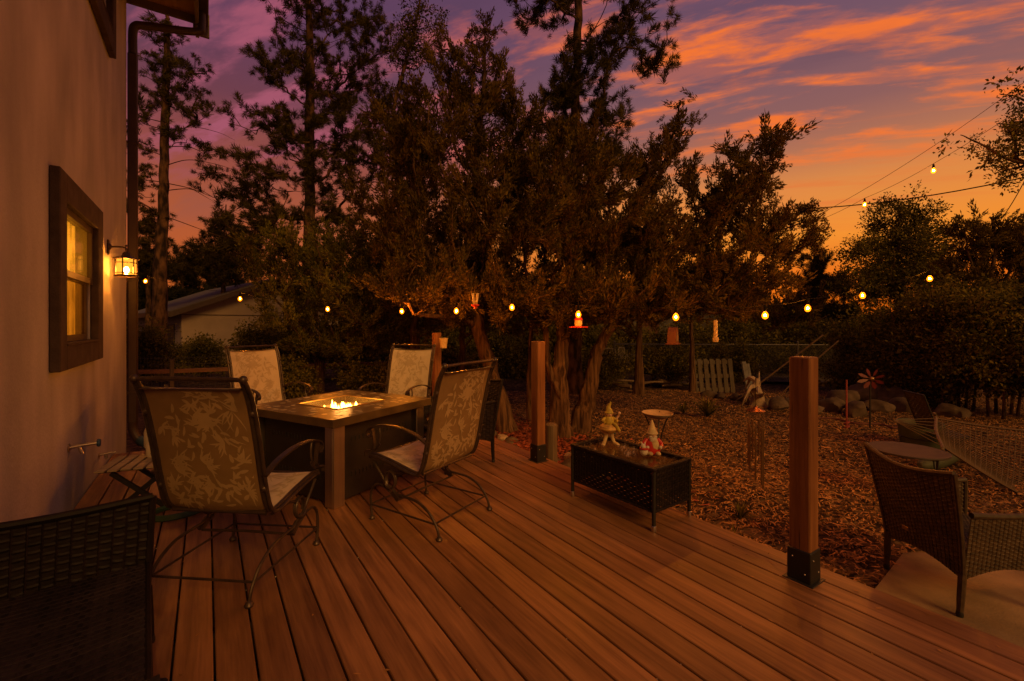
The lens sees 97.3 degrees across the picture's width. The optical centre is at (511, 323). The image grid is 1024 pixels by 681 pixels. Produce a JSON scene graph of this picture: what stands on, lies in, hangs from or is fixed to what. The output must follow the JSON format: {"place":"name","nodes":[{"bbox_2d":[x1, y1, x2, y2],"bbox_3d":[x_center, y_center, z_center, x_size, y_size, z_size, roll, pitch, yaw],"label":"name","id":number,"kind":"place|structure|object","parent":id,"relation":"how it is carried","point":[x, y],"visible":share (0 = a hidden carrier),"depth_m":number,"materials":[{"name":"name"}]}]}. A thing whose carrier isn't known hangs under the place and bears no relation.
{"place":"outdoors","nodes":[
{"label":"outdoors","id":0,"kind":"place"},
{"bbox_2d":[155,506,200,521],"bbox_3d":[-2.373,1.331,3.201,0.363,0.050,0.283,0,0,-34],"label":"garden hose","id":1,"kind":"object","parent":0,"point":[172,517],"visible":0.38,"depth_m":3.10,"materials":[{"name":"green plastic"}]},
{"bbox_2d":[545,422,557,462],"bbox_3d":[0.415,1.373,4.750,0.144,0.635,0.140,0,0,-34],"label":"log stump","id":2,"kind":"object","parent":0,"point":[551,440],"visible":0.62,"depth_m":4.70,"materials":[{"name":"brown wood"}]},
{"bbox_2d":[126,334,1023,680],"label":"ground","id":3,"kind":"structure","parent":0,"point":[514,386],"depth_m":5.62,"materials":[{"name":"wood"}]},
{"bbox_2d":[0,0,208,521],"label":"stucco house","id":4,"kind":"structure","parent":3,"relation":"on","point":[63,141],"depth_m":3.13,"materials":[{"name":"paint"}]},
{"bbox_2d":[49,165,102,372],"bbox_3d":[-3.323,-0.342,3.382,0.190,1.303,1.413,0,0,-34],"label":"window","id":5,"kind":"structure","parent":4,"relation":"in","point":[68,349],"depth_m":3.24,"materials":[{"name":"wood"}]},
{"bbox_2d":[67,439,100,453],"bbox_3d":[-3.095,0.894,3.262,0.176,0.096,0.060,0,0,-34],"label":"hose bib","id":6,"kind":"object","parent":4,"relation":"attached to","point":[80,446],"visible":1,"depth_m":3.25,"materials":[{"name":"metal"}]},
{"bbox_2d":[89,0,115,58],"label":"window","id":7,"kind":"structure","parent":4,"relation":"in","point":[105,15],"depth_m":4.27,"materials":[{"name":"wood"}]},
{"bbox_2d":[107,239,139,277],"bbox_3d":[-3.922,-0.651,4.554,0.252,0.364,0.216,0,0,-34],"label":"wall lantern","id":8,"kind":"object","parent":4,"relation":"attached to","point":[126,256],"depth_m":4.54,"materials":[{"name":"brown metal"}]},
{"bbox_2d":[126,252,152,337],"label":"pine tree","id":9,"kind":"object","parent":3,"relation":"on","point":[142,287],"visible":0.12,"depth_m":25.98,"materials":[{"name":"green plant"}]},
{"bbox_2d":[126,313,182,386],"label":"shrub","id":10,"kind":"object","parent":3,"relation":"on","point":[150,344],"visible":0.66,"depth_m":10.46,"materials":[{"name":"green plant"}]},
{"bbox_2d":[138,250,186,302],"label":"pine tree","id":11,"kind":"object","parent":3,"relation":"on","point":[173,286],"visible":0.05,"depth_m":27.23,"materials":[{"name":"green plant"}]},
{"bbox_2d":[126,215,205,332],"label":"pine tree","id":12,"kind":"object","parent":3,"relation":"on","point":[146,258],"visible":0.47,"depth_m":17.88,"materials":[{"name":"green plant"}]},
{"bbox_2d":[126,10,236,382],"bbox_3d":[-8.972,-3.503,12.532,3.484,10.303,1.819,0,0,1],"label":"pine tree","id":13,"kind":"object","parent":3,"relation":"on","point":[167,61],"visible":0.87,"depth_m":12.48,"materials":[{"name":"green plant"}]},
{"bbox_2d":[168,240,201,300],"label":"pine tree","id":14,"kind":"object","parent":3,"relation":"on","point":[188,292],"visible":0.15,"depth_m":27.76,"materials":[{"name":"green plant"}]},
{"bbox_2d":[184,237,206,291],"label":"pine tree","id":15,"kind":"object","parent":3,"relation":"on","point":[196,284],"visible":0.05,"depth_m":29.73,"materials":[{"name":"green plant"}]},
{"bbox_2d":[167,330,233,375],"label":"shrub","id":16,"kind":"object","parent":3,"relation":"on","point":[178,347],"visible":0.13,"depth_m":14.95,"materials":[{"name":"green plant"}]},
{"bbox_2d":[175,332,228,376],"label":"shrub","id":17,"kind":"object","parent":3,"relation":"on","point":[211,354],"visible":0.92,"depth_m":12.81,"materials":[{"name":"green plant"}]},
{"bbox_2d":[167,203,271,292],"bbox_3d":[-12.292,-1.681,19.004,4.294,6.659,3.036,0,0,20],"label":"pine tree","id":18,"kind":"object","parent":3,"relation":"on","point":[222,265],"visible":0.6,"depth_m":18.48,"materials":[{"name":"green plant"}]},
{"bbox_2d":[126,279,338,360],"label":"neighbour house","id":19,"kind":"structure","parent":3,"relation":"on","point":[218,313],"depth_m":18.59,"materials":[{"name":"paint"}]},
{"bbox_2d":[220,315,291,359],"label":"shrub","id":20,"kind":"object","parent":3,"relation":"on","point":[249,336],"visible":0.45,"depth_m":11.86,"materials":[{"name":"green plant"}]},
{"bbox_2d":[126,352,388,396],"bbox_3d":[-5.555,1.195,10.424,5.609,0.950,0.256,0,0,-23],"label":"rail fence","id":21,"kind":"object","parent":3,"relation":"on","point":[171,370],"visible":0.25,"depth_m":9.73,"materials":[{"name":"brown wood"}]},
{"bbox_2d":[233,317,340,374],"bbox_3d":[-6.644,0.894,13.395,3.275,2.365,2.682,0,0,5],"label":"shrub","id":22,"kind":"object","parent":3,"relation":"on","point":[283,352],"visible":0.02,"depth_m":12.89,"materials":[{"name":"green plant"}]},
{"bbox_2d":[264,347,323,398],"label":"shrub","id":23,"kind":"object","parent":3,"relation":"on","point":[291,372],"visible":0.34,"depth_m":9.11,"materials":[{"name":"green plant"}]},
{"bbox_2d":[185,0,416,379],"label":"pine tree","id":24,"kind":"object","parent":3,"relation":"on","point":[283,134],"visible":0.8,"depth_m":12.60,"materials":[{"name":"green plant"}]},
{"bbox_2d":[228,214,428,394],"bbox_3d":[-3.891,-0.474,9.846,3.963,4.308,3.871,0,0,-34],"label":"juniper bush","id":25,"kind":"object","parent":3,"relation":"on","point":[340,289],"visible":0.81,"depth_m":9.32,"materials":[{"name":"green plant"}]},
{"bbox_2d":[325,354,388,392],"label":"shrub","id":26,"kind":"object","parent":3,"relation":"on","point":[360,377],"visible":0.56,"depth_m":8.78,"materials":[{"name":"green plant"}]},
{"bbox_2d":[356,0,449,348],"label":"pine tree","id":27,"kind":"object","parent":3,"relation":"on","point":[410,37],"visible":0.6,"depth_m":11.44,"materials":[{"name":"green plant"}]},
{"bbox_2d":[396,317,479,360],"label":"shrub","id":28,"kind":"object","parent":3,"relation":"on","point":[453,337],"visible":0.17,"depth_m":13.96,"materials":[{"name":"green plant"}]},
{"bbox_2d":[341,130,536,370],"bbox_3d":[-1.041,-1.232,9.650,5.230,5.760,3.140,0,0,-7],"label":"juniper tree","id":29,"kind":"object","parent":3,"relation":"on","point":[362,194],"visible":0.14,"depth_m":9.24,"materials":[{"name":"green plant"}]},
{"bbox_2d":[424,339,481,389],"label":"shrub","id":30,"kind":"object","parent":3,"relation":"on","point":[451,357],"visible":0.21,"depth_m":10.38,"materials":[{"name":"green plant"}]},
{"bbox_2d":[346,7,560,434],"bbox_3d":[-0.764,-1.681,6.741,3.119,6.756,3.299,0,0,1],"label":"juniper tree","id":31,"kind":"object","parent":3,"relation":"on","point":[463,273],"visible":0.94,"depth_m":6.50,"materials":[{"name":"green plant"}]},
{"bbox_2d":[439,290,447,347],"bbox_3d":[-0.926,-0.080,6.100,0.128,0.830,0.122,0,0,-34],"label":"hanging lantern","id":32,"kind":"object","parent":31,"relation":"hanging from","point":[443,342],"visible":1,"depth_m":6.07,"materials":[{"name":"beige paint"}]},
{"bbox_2d":[139,251,1021,317],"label":"string lights","id":33,"kind":"object","parent":31,"relation":"hanging from","point":[764,308],"visible":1,"depth_m":4.99,"materials":[{"name":"yellow"}]},
{"bbox_2d":[665,327,680,344],"bbox_3d":[1.786,-0.164,5.000,0.120,0.799,0.190,0,0,33],"label":"bird feeder","id":34,"kind":"object","parent":33,"relation":"hanging from","point":[672,336],"visible":1,"depth_m":4.95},
{"bbox_2d":[712,283,718,341],"bbox_3d":[2.078,-0.108,4.600,0.060,0.600,0.058,0,0,-34],"label":"bird feeder","id":35,"kind":"object","parent":33,"relation":"hanging from","point":[715,331],"visible":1,"depth_m":4.59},
{"bbox_2d":[746,300,765,489],"bbox_3d":[2.272,0.661,4.200,0.166,1.759,0.164,0,0,-34],"label":"wind chime","id":36,"kind":"object","parent":33,"relation":"hanging from","point":[755,409],"visible":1,"depth_m":4.18,"materials":[{"name":"orange metal"}]},
{"bbox_2d":[465,317,553,378],"bbox_3d":[-0.120,0.811,13.980,3.049,2.587,2.868,0,0,-34],"label":"shrub","id":37,"kind":"object","parent":3,"relation":"on","point":[505,347],"visible":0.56,"depth_m":13.32,"materials":[{"name":"green plant"}]},
{"bbox_2d":[74,438,1023,680],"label":"deck","id":38,"kind":"structure","parent":3,"relation":"on","point":[548,575],"depth_m":2.20,"materials":[{"name":"wood"}]},
{"bbox_2d":[0,493,167,680],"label":"wicker loveseat","id":39,"kind":"object","parent":38,"relation":"on","point":[76,595],"visible":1,"depth_m":1.67,"materials":[{"name":"brown wicker"}]},
{"bbox_2d":[93,454,163,505],"bbox_3d":[-2.738,1.200,3.392,0.500,0.343,0.400,0,0,-22],"label":"side table","id":40,"kind":"object","parent":38,"relation":"on","point":[130,462],"visible":0.47,"depth_m":3.26,"materials":[{"name":"brown wood"}]},
{"bbox_2d":[129,374,324,608],"bbox_3d":[-1.506,0.802,2.480,0.628,1.114,0.720,0,0,6],"label":"sling chair","id":41,"kind":"object","parent":38,"relation":"on","point":[207,451],"visible":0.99,"depth_m":2.25,"materials":[{"name":"fabric"}]},
{"bbox_2d":[224,344,312,403],"bbox_3d":[-2.703,0.802,5.017,0.720,1.114,0.628,0,0,31],"label":"sling chair","id":42,"kind":"object","parent":38,"relation":"on","point":[261,371],"visible":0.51,"depth_m":5.18,"materials":[{"name":"fabric"}]},
{"bbox_2d":[256,390,430,508],"bbox_3d":[-1.495,1.013,3.964,1.100,0.690,1.100,0,0,29],"label":"fire table","id":43,"kind":"object","parent":38,"relation":"on","point":[338,423],"visible":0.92,"depth_m":3.59,"materials":[{"name":"stone"}]},
{"bbox_2d":[358,343,435,396],"bbox_3d":[-1.293,0.802,5.135,0.628,1.114,0.720,0,0,18],"label":"sling chair","id":44,"kind":"object","parent":38,"relation":"on","point":[409,372],"visible":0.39,"depth_m":5.38,"materials":[{"name":"fabric"}]},
{"bbox_2d":[364,357,497,541],"bbox_3d":[-0.559,0.802,3.201,0.720,1.114,0.628,0,0,32],"label":"sling chair","id":45,"kind":"object","parent":38,"relation":"on","point":[454,416],"visible":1,"depth_m":3.05,"materials":[{"name":"fabric"}]},
{"bbox_2d":[432,333,440,395],"bbox_3d":[-1.064,0.747,6.369,0.150,1.227,0.150,0,0,-34],"label":"deck post","id":46,"kind":"object","parent":38,"relation":"on","point":[437,358],"visible":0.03,"depth_m":6.33,"materials":[{"name":"brown wood"}]},
{"bbox_2d":[424,379,503,474],"bbox_3d":[-0.540,0.953,4.498,0.698,0.815,0.692,0,0,-41],"label":"wicker armchair","id":47,"kind":"object","parent":38,"relation":"on","point":[491,410],"visible":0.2,"depth_m":4.40,"materials":[{"name":"black wicker"}]},
{"bbox_2d":[528,341,548,462],"bbox_3d":[0.260,0.769,4.470,0.150,1.182,0.150,0,0,-34],"label":"deck post","id":48,"kind":"object","parent":38,"relation":"on","point":[537,449],"visible":1,"depth_m":4.43,"materials":[{"name":"brown wood"}]},
{"bbox_2d":[570,436,691,532],"bbox_3d":[0.864,1.155,3.369,0.436,0.410,0.796,0,0,-36],"label":"coffee table","id":49,"kind":"object","parent":38,"relation":"on","point":[626,460],"visible":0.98,"depth_m":3.17,"materials":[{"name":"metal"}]},
{"bbox_2d":[599,402,620,445],"bbox_3d":[0.765,0.783,3.528,0.164,0.340,0.161,0,0,-4],"label":"gnome statue","id":50,"kind":"object","parent":49,"relation":"on","point":[608,426],"visible":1,"depth_m":3.50,"materials":[{"name":"ceramic"}]},
{"bbox_2d":[642,420,662,455],"bbox_3d":[1.022,0.826,3.272,0.153,0.248,0.128,0,0,1],"label":"gnome statue","id":51,"kind":"object","parent":49,"relation":"on","point":[654,444],"visible":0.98,"depth_m":3.25,"materials":[{"name":"ceramic"}]},
{"bbox_2d":[782,356,825,588],"bbox_3d":[1.556,0.769,2.404,0.150,1.182,0.150,0,0,-34],"label":"deck post","id":52,"kind":"object","parent":38,"relation":"on","point":[803,558],"visible":1,"depth_m":2.37,"materials":[{"name":"brown wood"}]},
{"bbox_2d":[527,315,622,365],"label":"shrub","id":53,"kind":"object","parent":3,"relation":"on","point":[589,337],"visible":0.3,"depth_m":14.61,"materials":[{"name":"green plant"}]},
{"bbox_2d":[486,99,666,441],"bbox_3d":[0.764,-0.706,6.637,2.424,4.704,3.140,0,0,6],"label":"juniper tree","id":54,"kind":"object","parent":3,"relation":"on","point":[570,235],"visible":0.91,"depth_m":5.98,"materials":[{"name":"green plant"}]},
{"bbox_2d":[569,275,587,327],"bbox_3d":[0.737,-0.243,5.000,0.217,0.595,0.190,0,0,-34],"label":"bird feeder","id":55,"kind":"object","parent":54,"relation":"hanging from","point":[578,322],"visible":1,"depth_m":4.97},
{"bbox_2d":[504,0,682,394],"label":"pine tree","id":56,"kind":"object","parent":3,"relation":"on","point":[569,92],"visible":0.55,"depth_m":10.16,"materials":[{"name":"green plant"}]},
{"bbox_2d":[582,344,634,389],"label":"shrub","id":57,"kind":"object","parent":3,"relation":"on","point":[608,365],"visible":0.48,"depth_m":11.32,"materials":[{"name":"green plant"}]},
{"bbox_2d":[203,270,1014,336],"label":"woods","id":58,"kind":"object","parent":3,"relation":"on","point":[734,307],"depth_m":57.51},
{"bbox_2d":[494,411,759,526],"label":"red mulch","id":59,"kind":"object","parent":3,"relation":"on","point":[519,436],"visible":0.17,"depth_m":6.13,"materials":[{"name":"wood"}]},
{"bbox_2d":[609,320,676,372],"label":"shrub","id":60,"kind":"object","parent":3,"relation":"on","point":[654,339],"visible":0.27,"depth_m":15.64,"materials":[{"name":"green plant"}]},
{"bbox_2d":[593,291,718,357],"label":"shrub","id":61,"kind":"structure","parent":3,"relation":"on","point":[671,320],"depth_m":21.00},
{"bbox_2d":[642,409,672,449],"bbox_3d":[1.581,1.305,4.900,0.332,0.675,0.330,0,0,-34],"label":"bird bath","id":62,"kind":"object","parent":3,"relation":"on","point":[658,414],"visible":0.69,"depth_m":4.90,"materials":[{"name":"stone"}]},
{"bbox_2d":[635,342,709,386],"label":"shrub","id":63,"kind":"object","parent":3,"relation":"on","point":[669,364],"visible":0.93,"depth_m":11.38,"materials":[{"name":"green plant"}]},
{"bbox_2d":[570,87,834,434],"bbox_3d":[2.822,-0.958,6.981,3.553,5.354,3.086,0,0,-34],"label":"juniper tree","id":64,"kind":"object","parent":3,"relation":"on","point":[713,264],"visible":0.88,"depth_m":6.54,"materials":[{"name":"green plant"}]},
{"bbox_2d":[825,106,1023,217],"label":"string lights","id":65,"kind":"object","parent":64,"relation":"hanging from","point":[933,166],"visible":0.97,"depth_m":6.30,"materials":[{"name":"brown"}]},
{"bbox_2d":[685,397,721,416],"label":"yucca plant","id":66,"kind":"object","parent":3,"relation":"on","point":[707,409],"visible":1,"depth_m":7.86,"materials":[{"name":"green plant"}]},
{"bbox_2d":[660,314,754,374],"bbox_3d":[6.356,0.778,14.762,3.012,2.593,2.816,0,0,16],"label":"shrub","id":67,"kind":"object","parent":3,"relation":"on","point":[701,336],"visible":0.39,"depth_m":14.54,"materials":[{"name":"green plant"}]},
{"bbox_2d":[582,227,843,395],"bbox_3d":[4.065,-0.464,10.408,6.584,4.228,2.602,0,0,-10],"label":"juniper tree","id":68,"kind":"object","parent":3,"relation":"on","point":[639,380],"visible":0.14,"depth_m":10.36,"materials":[{"name":"green plant"}]},
{"bbox_2d":[695,359,734,392],"bbox_3d":[4.735,1.238,10.658,1.020,0.790,0.232,0,0,-6],"label":"wooden pallet","id":69,"kind":"object","parent":3,"relation":"on","point":[706,375],"visible":0.86,"depth_m":10.62,"materials":[{"name":"brown wood"}]},
{"bbox_2d":[613,341,857,380],"bbox_3d":[7.954,1.069,12.550,10.135,1.147,0.066,0,0,4],"label":"chain link fence","id":70,"kind":"object","parent":3,"relation":"on","point":[797,345],"visible":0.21,"depth_m":12.60,"materials":[{"name":"metal"}]},
{"bbox_2d":[700,333,776,383],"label":"shrub","id":71,"kind":"object","parent":3,"relation":"on","point":[740,357],"visible":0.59,"depth_m":12.30,"materials":[{"name":"green plant"}]},
{"bbox_2d":[726,502,755,519],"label":"weed","id":72,"kind":"object","parent":3,"relation":"on","point":[740,510],"visible":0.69,"depth_m":3.76,"materials":[{"name":"green plant"}]},
{"bbox_2d":[742,371,765,407],"bbox_3d":[4.773,1.336,8.900,0.448,0.711,0.846,0,0,34],"label":"root stump","id":73,"kind":"object","parent":3,"relation":"on","point":[760,400],"visible":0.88,"depth_m":8.83,"materials":[{"name":"wood"}]},
{"bbox_2d":[718,303,817,374],"bbox_3d":[8.023,0.635,14.334,2.767,2.564,2.600,0,0,22],"label":"shrub","id":74,"kind":"object","parent":3,"relation":"on","point":[775,336],"visible":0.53,"depth_m":14.06,"materials":[{"name":"green plant"}]},
{"bbox_2d":[768,396,788,410],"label":"boulder","id":75,"kind":"object","parent":3,"relation":"on","point":[775,404],"visible":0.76,"depth_m":8.48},
{"bbox_2d":[735,334,823,400],"bbox_3d":[5.299,0.924,9.000,1.535,1.434,0.032,0,0,32],"label":"garden pole","id":76,"kind":"object","parent":3,"relation":"on","point":[797,354],"visible":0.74,"depth_m":8.92,"materials":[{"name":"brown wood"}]},
{"bbox_2d":[771,310,856,374],"bbox_3d":[9.544,0.798,14.009,2.778,2.853,2.598,0,0,17],"label":"shrub","id":77,"kind":"object","parent":3,"relation":"on","point":[816,333],"visible":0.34,"depth_m":13.60,"materials":[{"name":"green plant"}]},
{"bbox_2d":[773,229,863,327],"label":"pine tree","id":78,"kind":"object","parent":3,"relation":"on","point":[816,263],"visible":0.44,"depth_m":16.62,"materials":[{"name":"green plant"}]},
{"bbox_2d":[818,397,844,412],"bbox_3d":[6.029,1.548,8.525,0.366,0.350,0.524,0,0,-15],"label":"boulder","id":79,"kind":"object","parent":3,"relation":"on","point":[834,404],"visible":0.69,"depth_m":8.38,"materials":[{"name":"stone"}]},
{"bbox_2d":[827,390,859,407],"bbox_3d":[6.547,1.494,8.933,0.518,0.381,0.773,0,0,22],"label":"boulder","id":80,"kind":"object","parent":3,"relation":"on","point":[853,395],"visible":0.48,"depth_m":8.74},
{"bbox_2d":[843,380,849,428],"bbox_3d":[5.088,1.250,6.851,0.083,0.780,0.083,0,0,-34],"label":"garden stake","id":81,"kind":"object","parent":3,"relation":"on","point":[847,422],"visible":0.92,"depth_m":6.84,"materials":[{"name":"red plastic"}]},
{"bbox_2d":[818,305,889,391],"bbox_3d":[8.310,0.978,10.527,2.340,2.914,2.421,0,0,16],"label":"shrub","id":82,"kind":"object","parent":3,"relation":"on","point":[849,371],"visible":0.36,"depth_m":10.59,"materials":[{"name":"green plant"}]},
{"bbox_2d":[844,400,867,417],"bbox_3d":[6.178,1.549,8.102,0.342,0.310,0.466,0,0,34],"label":"boulder","id":83,"kind":"object","parent":3,"relation":"on","point":[857,409],"visible":0.83,"depth_m":7.95,"materials":[{"name":"stone"}]},
{"bbox_2d":[818,417,897,428],"bbox_3d":[5.721,1.595,7.193,1.371,0.041,0.552,0,0,13],"label":"red hose","id":84,"kind":"object","parent":3,"relation":"on","point":[891,427],"visible":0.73,"depth_m":7.16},
{"bbox_2d":[845,382,890,401],"bbox_3d":[7.395,1.465,9.311,0.910,0.527,0.700,0,0,-34],"label":"boulder","id":85,"kind":"object","parent":3,"relation":"on","point":[863,392],"visible":0.21,"depth_m":9.05,"materials":[{"name":"stone"}]},
{"bbox_2d":[857,369,884,429],"bbox_3d":[5.444,1.159,6.821,0.426,0.961,0.080,0,0,-7],"label":"flower spinner","id":86,"kind":"object","parent":3,"relation":"on","point":[869,383],"visible":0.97,"depth_m":6.83,"materials":[{"name":"red metal"}]},
{"bbox_2d":[864,399,895,413],"bbox_3d":[6.787,1.558,8.324,0.382,0.295,0.450,0,0,-34],"label":"boulder","id":87,"kind":"object","parent":3,"relation":"on","point":[879,406],"visible":0.71,"depth_m":8.21,"materials":[{"name":"stone"}]},
{"bbox_2d":[818,180,972,316],"bbox_3d":[12.816,-1.432,14.924,4.396,6.180,3.436,0,0,-20],"label":"round tree","id":88,"kind":"object","parent":3,"relation":"on","point":[913,259],"visible":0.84,"depth_m":14.67,"materials":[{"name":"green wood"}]},
{"bbox_2d":[877,386,922,403],"bbox_3d":[7.539,1.483,8.880,0.592,0.466,0.912,0,0,-34],"label":"boulder","id":89,"kind":"object","parent":3,"relation":"on","point":[885,395],"visible":0.37,"depth_m":8.82,"materials":[{"name":"stone"}]},
{"bbox_2d":[888,397,915,413],"bbox_3d":[7.183,1.526,8.309,0.481,0.344,0.494,0,0,-34],"label":"boulder","id":90,"kind":"object","parent":3,"relation":"on","point":[901,404],"visible":0.38,"depth_m":8.18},
{"bbox_2d":[869,441,951,469],"bbox_3d":[3.732,1.417,4.250,0.604,0.457,0.604,0,0,39],"label":"bistro table","id":91,"kind":"object","parent":3,"relation":"on","point":[910,451],"visible":0.73,"depth_m":4.19,"materials":[{"name":"black metal"}]},
{"bbox_2d":[846,284,978,409],"bbox_3d":[8.066,0.587,9.167,2.110,2.820,2.110,0,0,42],"label":"shrub","id":92,"kind":"object","parent":3,"relation":"on","point":[888,370],"visible":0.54,"depth_m":9.08,"materials":[{"name":"green plant"}]},
{"bbox_2d":[896,418,945,448],"bbox_3d":[5.387,1.472,5.950,0.490,0.335,0.490,0,0,-34],"label":"planter pot","id":93,"kind":"object","parent":3,"relation":"on","point":[906,435],"visible":0.52,"depth_m":5.82,"materials":[{"name":"black metal"}]},
{"bbox_2d":[903,390,972,451],"bbox_3d":[5.301,1.257,5.614,0.529,0.779,0.391,0,0,11],"label":"lawn chair","id":94,"kind":"object","parent":3,"relation":"on","point":[912,404],"visible":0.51,"depth_m":5.64,"materials":[{"name":"black metal"}]},
{"bbox_2d":[917,452,959,469],"bbox_3d":[4.963,1.560,5.169,0.956,0.166,0.173,0,0,-25],"label":"boulder","id":95,"kind":"object","parent":3,"relation":"on","point":[925,464],"visible":0.38,"depth_m":5.00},
{"bbox_2d":[932,403,959,417],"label":"boulder","id":96,"kind":"object","parent":3,"relation":"on","point":[946,410],"visible":0.81,"depth_m":7.92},
{"bbox_2d":[874,264,1022,411],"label":"shrub","id":97,"kind":"object","parent":3,"relation":"on","point":[940,307],"visible":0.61,"depth_m":8.30,"materials":[{"name":"green plant"}]},
{"bbox_2d":[875,552,1023,647],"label":"concrete slab","id":98,"kind":"structure","parent":3,"relation":"on","point":[994,603],"depth_m":2.69,"materials":[{"name":"concrete"}]},
{"bbox_2d":[863,442,1023,617],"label":"wicker armchair","id":99,"kind":"object","parent":98,"relation":"on","point":[924,510],"visible":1,"depth_m":2.53,"materials":[{"name":"brown wicker"}]},
{"bbox_2d":[893,412,1023,495],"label":"hammock","id":100,"kind":"object","parent":3,"relation":"on","point":[957,450],"visible":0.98,"depth_m":4.87,"materials":[{"name":"fabric"}]},
{"bbox_2d":[903,273,1023,419],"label":"shrub","id":101,"kind":"object","parent":3,"relation":"on","point":[1007,360],"visible":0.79,"depth_m":7.65,"materials":[{"name":"green plant"}]},
{"bbox_2d":[955,407,971,418],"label":"boulder","id":102,"kind":"object","parent":3,"relation":"on","point":[962,413],"visible":0.69,"depth_m":7.81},
{"bbox_2d":[923,198,1023,393],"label":"juniper tree","id":103,"kind":"object","parent":3,"relation":"on","point":[1006,239],"visible":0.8,"depth_m":10.47,"materials":[{"name":"green plant"}]},
{"bbox_2d":[932,65,1023,196],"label":"oak tree","id":104,"kind":"object","parent":3,"relation":"on","point":[1013,129],"visible":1,"depth_m":6.89,"materials":[{"name":"green plant"}]},
{"bbox_2d":[779,177,1023,209],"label":"overhead cable","id":105,"kind":"object","parent":104,"relation":"attached to","point":[917,197],"visible":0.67,"depth_m":7.75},
{"bbox_2d":[982,272,1023,386],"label":"shrub","id":106,"kind":"object","parent":3,"relation":"on","point":[1005,286],"visible":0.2,"depth_m":7.61,"materials":[{"name":"green plant"}]},
{"bbox_2d":[126,0,1023,326],"label":"sky","id":107,"kind":"structure","parent":0,"point":[885,79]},
{"bbox_2d":[741,361,752,390],"bbox_3d":[5.530,1.280,10.557,0.340,0.773,0.184,0,0,-34],"label":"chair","id":108,"kind":"object","parent":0,"point":[746,370],"visible":0.43,"depth_m":10.51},
{"bbox_2d":[696,353,838,382],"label":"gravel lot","id":109,"kind":"structure","parent":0,"point":[777,379],"depth_m":13.01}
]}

